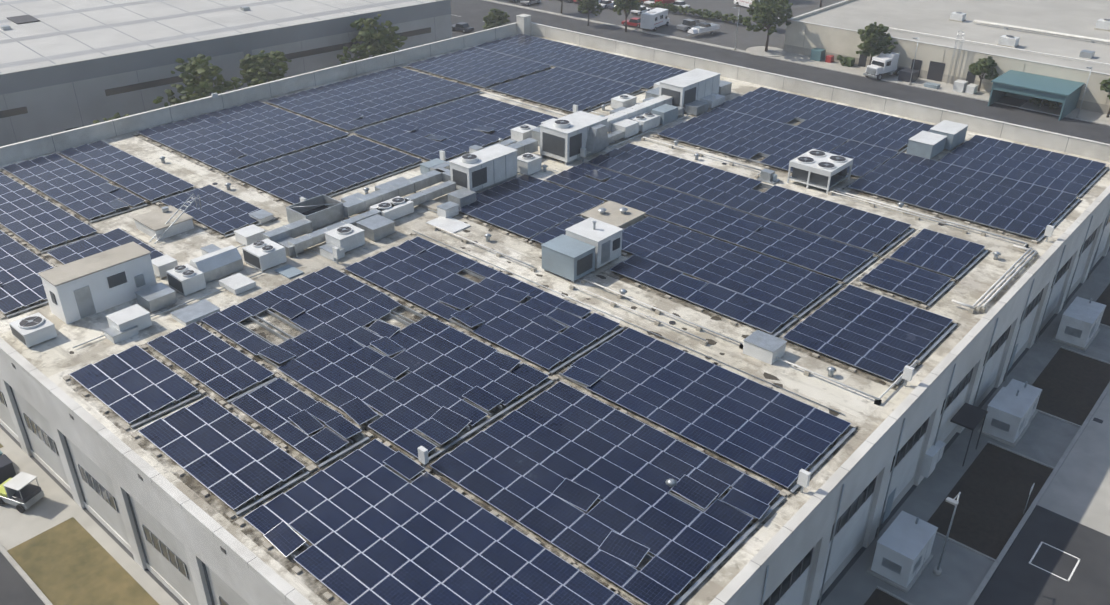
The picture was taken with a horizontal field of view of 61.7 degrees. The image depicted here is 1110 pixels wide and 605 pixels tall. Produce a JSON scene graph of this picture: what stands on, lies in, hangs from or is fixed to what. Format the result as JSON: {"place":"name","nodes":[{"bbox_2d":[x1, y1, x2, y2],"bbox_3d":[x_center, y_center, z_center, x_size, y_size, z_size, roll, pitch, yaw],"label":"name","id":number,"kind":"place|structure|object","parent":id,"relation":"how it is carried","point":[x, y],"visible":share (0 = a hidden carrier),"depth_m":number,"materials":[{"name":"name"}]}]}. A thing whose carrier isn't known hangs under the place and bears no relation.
{"place":"outdoors","nodes":[
{"label":"outdoors","id":0,"kind":"place"},
{"bbox_2d":[0,0,1109,604],"bbox_3d":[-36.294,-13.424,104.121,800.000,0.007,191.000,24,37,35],"label":"ground surfaces","id":1,"kind":"object","parent":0,"point":[92,540],"visible":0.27,"depth_m":58.45,"materials":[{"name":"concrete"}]},
{"bbox_2d":[0,451,15,483],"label":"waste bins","id":2,"kind":"object","parent":1,"relation":"on","point":[6,469],"visible":0.92,"depth_m":59.59,"materials":[{"name":"grey plastic"}]},
{"bbox_2d":[0,472,44,512],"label":"utility cart","id":3,"kind":"object","parent":1,"relation":"on","point":[32,492],"visible":1,"depth_m":57.26,"materials":[{"name":"white metal"}]},
{"bbox_2d":[0,0,451,146],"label":"neighbour warehouse","id":4,"kind":"structure","parent":1,"relation":"on","point":[102,92],"depth_m":123.65,"materials":[{"name":"white concrete"}]},
{"bbox_2d":[0,0,422,72],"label":"neighbour roof seams","id":5,"kind":"object","parent":4,"relation":"on","point":[103,49],"visible":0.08,"depth_m":130.36,"materials":[{"name":"grey metal"}]},
{"bbox_2d":[452,22,473,32],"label":"dark car","id":6,"kind":"object","parent":1,"relation":"on","point":[461,25],"visible":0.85,"depth_m":166.55,"materials":[{"name":"grey metal"}]},
{"bbox_2d":[520,0,540,5],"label":"car","id":7,"kind":"object","parent":1,"relation":"on","point":[528,3],"visible":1,"depth_m":186.66,"materials":[{"name":"silver metal"}]},
{"bbox_2d":[0,0,1109,604],"bbox_3d":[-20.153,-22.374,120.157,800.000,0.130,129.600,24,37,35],"label":"kerbs","id":8,"kind":"structure","parent":1,"relation":"on","point":[972,600],"depth_m":60.99,"materials":[{"name":"grey concrete"}]},
{"bbox_2d":[0,22,1109,604],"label":"building","id":9,"kind":"structure","parent":1,"relation":"on","point":[278,586],"depth_m":59.15,"materials":[{"name":"concrete"}]},
{"bbox_2d":[9,312,56,347],"bbox_3d":[-32.453,1.657,57.767,2.220,1.190,1.820,24,37,35],"label":"condenser","id":10,"kind":"object","parent":9,"relation":"on","point":[33,333],"visible":1,"depth_m":57.27,"materials":[{"name":"metal"}]},
{"bbox_2d":[38,242,156,323],"bbox_3d":[-29.979,-1.344,61.396,2.530,2.900,6.360,24,37,35],"label":"penthouse","id":11,"kind":"object","parent":9,"relation":"on","point":[134,284],"visible":0.96,"depth_m":60.42,"materials":[{"name":"white paint"}]},
{"bbox_2d":[132,193,201,243],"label":"service platform","id":12,"kind":"structure","parent":9,"relation":"on","point":[168,219],"depth_m":71.36,"materials":[{"name":"beige metal"}]},
{"bbox_2d":[166,264,205,296],"bbox_3d":[-25.185,-1.606,63.420,2.120,1.440,1.620,24,37,35],"label":"condenser","id":13,"kind":"object","parent":9,"relation":"on","point":[185,278],"visible":1,"depth_m":62.91,"materials":[{"name":"metal"}]},
{"bbox_2d":[189,245,243,283],"bbox_3d":[-23.820,-2.717,65.254,1.700,1.600,3.200,24,37,35],"label":"sloped hood","id":14,"kind":"object","parent":9,"relation":"on","point":[219,257],"visible":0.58,"depth_m":64.78,"materials":[{"name":"grey metal"}]},
{"bbox_2d":[242,238,286,271],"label":"condenser","id":15,"kind":"object","parent":9,"relation":"on","point":[253,249],"visible":1,"depth_m":66.27,"materials":[{"name":"metal"}]},
{"bbox_2d":[286,194,344,230],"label":"rooftop duct housing","id":16,"kind":"object","parent":9,"relation":"on","point":[293,213],"visible":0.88,"depth_m":72.79,"materials":[{"name":"metal"}]},
{"bbox_2d":[73,93,724,347],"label":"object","id":17,"kind":"object","parent":9,"relation":"on","point":[407,206],"visible":0.71,"depth_m":73.77,"materials":[{"name":"metal"}]},
{"bbox_2d":[106,80,731,331],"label":"spine ducts","id":18,"kind":"object","parent":9,"relation":"on","point":[156,299],"visible":0.54,"depth_m":70.35,"materials":[{"name":"metal"}]},
{"bbox_2d":[261,95,677,241],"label":"air duct","id":19,"kind":"object","parent":9,"relation":"on","point":[276,234],"visible":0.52,"depth_m":79.12,"materials":[{"name":"grey metal"}]},
{"bbox_2d":[449,144,517,193],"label":"rooftop hvac unit","id":20,"kind":"object","parent":9,"relation":"on","point":[482,165],"visible":0.9,"depth_m":78.83,"materials":[{"name":"metal"}]},
{"bbox_2d":[516,14,530,34],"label":"corner stack","id":21,"kind":"object","parent":9,"relation":"on","point":[526,24],"visible":0.92,"depth_m":126.93,"materials":[{"name":"concrete"}]},
{"bbox_2d":[70,81,987,583],"bbox_3d":[-2.996,-9.907,79.877,72.582,0.100,75.229,24,37,35],"label":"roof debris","id":22,"kind":"object","parent":9,"relation":"on","point":[772,377],"visible":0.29,"depth_m":58.98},
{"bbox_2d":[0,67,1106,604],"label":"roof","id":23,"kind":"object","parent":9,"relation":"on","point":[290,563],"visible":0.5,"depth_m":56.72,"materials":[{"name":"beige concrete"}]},
{"bbox_2d":[0,215,1109,604],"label":"building windows","id":24,"kind":"structure","parent":9,"relation":"attached to","point":[844,545],"depth_m":56.03,"materials":[{"name":"black glass"}]},
{"bbox_2d":[0,24,1109,604],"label":"roof","id":25,"kind":"structure","parent":9,"relation":"on","point":[804,478],"depth_m":53.74,"materials":[{"name":"beige concrete"}]},
{"bbox_2d":[6,51,1105,604],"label":"array rails","id":26,"kind":"object","parent":25,"relation":"on","point":[528,299],"visible":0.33,"depth_m":60.35,"materials":[{"name":"silver metal"}]},
{"bbox_2d":[0,34,1105,604],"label":"solar panels","id":27,"kind":"object","parent":26,"relation":"on","point":[378,560],"visible":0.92,"depth_m":58.66,"materials":[{"name":"blue glass"}]},
{"bbox_2d":[103,92,1038,530],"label":"rooftop pipes","id":28,"kind":"object","parent":9,"relation":"on","point":[199,310],"visible":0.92,"depth_m":61.93,"materials":[{"name":"grey metal"}]},
{"bbox_2d":[539,111,608,164],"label":"rooftop hvac unit","id":29,"kind":"object","parent":9,"relation":"on","point":[572,139],"visible":1,"depth_m":85.06,"materials":[{"name":"metal"}]},
{"bbox_2d":[541,217,622,282],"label":"twin plant boxes","id":30,"kind":"object","parent":9,"relation":"on","point":[605,233],"visible":1,"depth_m":65.74,"materials":[{"name":"grey metal"}]},
{"bbox_2d":[580,201,645,227],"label":"platform","id":31,"kind":"structure","parent":9,"relation":"on","point":[623,221],"depth_m":74.01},
{"bbox_2d":[659,68,720,111],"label":"rooftop hvac unit","id":32,"kind":"object","parent":9,"relation":"on","point":[677,92],"visible":0.69,"depth_m":98.70,"materials":[{"name":"white metal"}]},
{"bbox_2d":[757,168,779,184],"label":"vent","id":33,"kind":"object","parent":9,"relation":"on","point":[772,177],"visible":1,"depth_m":81.29,"materials":[{"name":"grey metal"}]},
{"bbox_2d":[787,149,852,193],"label":"chiller","id":34,"kind":"object","parent":9,"relation":"on","point":[827,172],"visible":0.98,"depth_m":80.14,"materials":[{"name":"metal"}]},
{"bbox_2d":[761,210,1109,604],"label":"pilasters","id":35,"kind":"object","parent":9,"relation":"attached to","point":[934,451],"depth_m":60.57,"materials":[{"name":"concrete"}]},
{"bbox_2d":[906,120,968,158],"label":"duct boxes","id":36,"kind":"object","parent":9,"relation":"on","point":[934,133],"visible":0.9,"depth_m":87.77,"materials":[{"name":"white metal"}]},
{"bbox_2d":[93,0,1109,123],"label":"trees","id":37,"kind":"object","parent":1,"relation":"on","point":[276,72],"depth_m":130.56,"materials":[{"name":"green plant"}]},
{"bbox_2d":[600,0,613,8],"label":"car","id":38,"kind":"object","parent":1,"relation":"on","point":[605,2],"visible":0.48,"depth_m":185.21,"materials":[{"name":"white metal"}]},
{"bbox_2d":[621,17,640,27],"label":"red car","id":39,"kind":"object","parent":1,"relation":"on","point":[631,21],"visible":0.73,"depth_m":170.97,"materials":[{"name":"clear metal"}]},
{"bbox_2d":[631,6,650,14],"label":"car","id":40,"kind":"object","parent":1,"relation":"on","point":[643,10],"visible":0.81,"depth_m":179.99,"materials":[{"name":"white metal"}]},
{"bbox_2d":[644,0,654,4],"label":"car","id":41,"kind":"object","parent":1,"relation":"on","point":[650,1],"visible":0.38,"depth_m":186.93,"materials":[{"name":"white metal"}]},
{"bbox_2d":[640,8,669,30],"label":"motorhome","id":42,"kind":"object","parent":1,"relation":"on","point":[651,19],"visible":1,"depth_m":167.88,"materials":[{"name":"white metal"}]},
{"bbox_2d":[655,0,676,6],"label":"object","id":43,"kind":"object","parent":1,"relation":"on","point":[666,1],"visible":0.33,"depth_m":184.80,"materials":[{"name":"red metal"}]},
{"bbox_2d":[670,0,689,7],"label":"car","id":44,"kind":"object","parent":1,"relation":"on","point":[678,4],"visible":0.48,"depth_m":184.70,"materials":[{"name":"white metal"}]},
{"bbox_2d":[676,19,705,31],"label":"pickup","id":45,"kind":"object","parent":1,"relation":"on","point":[687,25],"visible":0.79,"depth_m":168.52,"materials":[{"name":"silver metal"}]},
{"bbox_2d":[686,22,719,35],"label":"car","id":46,"kind":"object","parent":1,"relation":"on","point":[692,30],"visible":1,"depth_m":165.25,"materials":[{"name":"metal"}]},
{"bbox_2d":[733,7,739,49],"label":"street light pole","id":47,"kind":"object","parent":1,"relation":"on","point":[737,27],"depth_m":155.54,"materials":[{"name":"grey metal"}]},
{"bbox_2d":[734,0,759,7],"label":"parked van","id":48,"kind":"object","parent":1,"relation":"on","point":[744,3],"visible":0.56,"depth_m":185.78,"materials":[{"name":"white metal"}]},
{"bbox_2d":[746,46,785,56],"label":"planter","id":49,"kind":"object","parent":1,"relation":"on","point":[762,51],"visible":0.77,"depth_m":155.98,"materials":[{"name":"grey concrete"}]},
{"bbox_2d":[863,51,903,79],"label":"semi truck","id":50,"kind":"object","parent":1,"relation":"on","point":[876,65],"visible":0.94,"depth_m":141.71,"materials":[{"name":"metal"}]},
{"bbox_2d":[810,48,977,93],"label":"utility boxes","id":51,"kind":"object","parent":1,"relation":"on","point":[958,82],"visible":0.94,"depth_m":140.78,"materials":[{"name":"grey metal"}]},
{"bbox_2d":[867,511,937,592],"bbox_3d":[20.048,14.002,53.269,2.400,2.794,3.700,24,37,35],"label":"utility unit","id":52,"kind":"object","parent":1,"relation":"on","point":[895,537],"visible":1,"depth_m":52.52,"materials":[{"name":"white metal"}]},
{"bbox_2d":[908,37,918,84],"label":"street light pole","id":53,"kind":"object","parent":1,"relation":"on","point":[909,83],"depth_m":138.13,"materials":[{"name":"grey metal"}]},
{"bbox_2d":[783,0,1109,113],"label":"beige warehouse","id":54,"kind":"structure","parent":1,"relation":"on","point":[970,54],"depth_m":149.30,"materials":[{"name":"concrete"}]},
{"bbox_2d":[889,12,1109,64],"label":"beige roof units","id":55,"kind":"object","parent":54,"relation":"on","point":[1009,39],"visible":0.98,"depth_m":141.72,"materials":[{"name":"metal"}]},
{"bbox_2d":[933,492,960,575],"bbox_3d":[21.604,13.044,51.532,0.600,6.200,1.570,24,37,35],"label":"light pole","id":56,"kind":"object","parent":1,"relation":"on","point":[955,503],"visible":1,"depth_m":51.77,"materials":[{"name":"grey metal"}]},
{"bbox_2d":[947,29,964,84],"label":"ladder tower","id":57,"kind":"structure","parent":1,"relation":"on","point":[955,55],"depth_m":137.98,"materials":[{"name":"grey metal"}]},
{"bbox_2d":[978,387,1035,446],"bbox_3d":[31.572,7.686,64.672,2.500,2.794,3.300,24,37,35],"label":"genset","id":58,"kind":"object","parent":1,"relation":"on","point":[1009,396],"visible":0.98,"depth_m":63.95,"materials":[{"name":"white metal"}]},
{"bbox_2d":[1006,379,1041,422],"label":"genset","id":59,"kind":"object","parent":1,"relation":"on","point":[1029,391],"visible":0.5,"depth_m":66.18,"materials":[{"name":"white metal"}]},
{"bbox_2d":[988,70,1084,120],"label":"teal shed","id":60,"kind":"structure","parent":1,"relation":"on","point":[1055,87],"depth_m":128.49,"materials":[{"name":"metal"}]},
{"bbox_2d":[1023,417,1102,604],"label":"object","id":61,"kind":"object","parent":1,"relation":"on","point":[1098,420],"visible":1,"depth_m":57.58,"materials":[{"name":"paint"}]},
{"bbox_2d":[1052,296,1106,350],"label":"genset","id":62,"kind":"object","parent":1,"relation":"on","point":[1081,308],"visible":1,"depth_m":74.86,"materials":[{"name":"grey metal"}]},
{"bbox_2d":[1075,67,1091,117],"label":"street light pole","id":63,"kind":"object","parent":1,"relation":"on","point":[1084,92],"depth_m":124.69,"materials":[{"name":"grey metal"}]}
]}

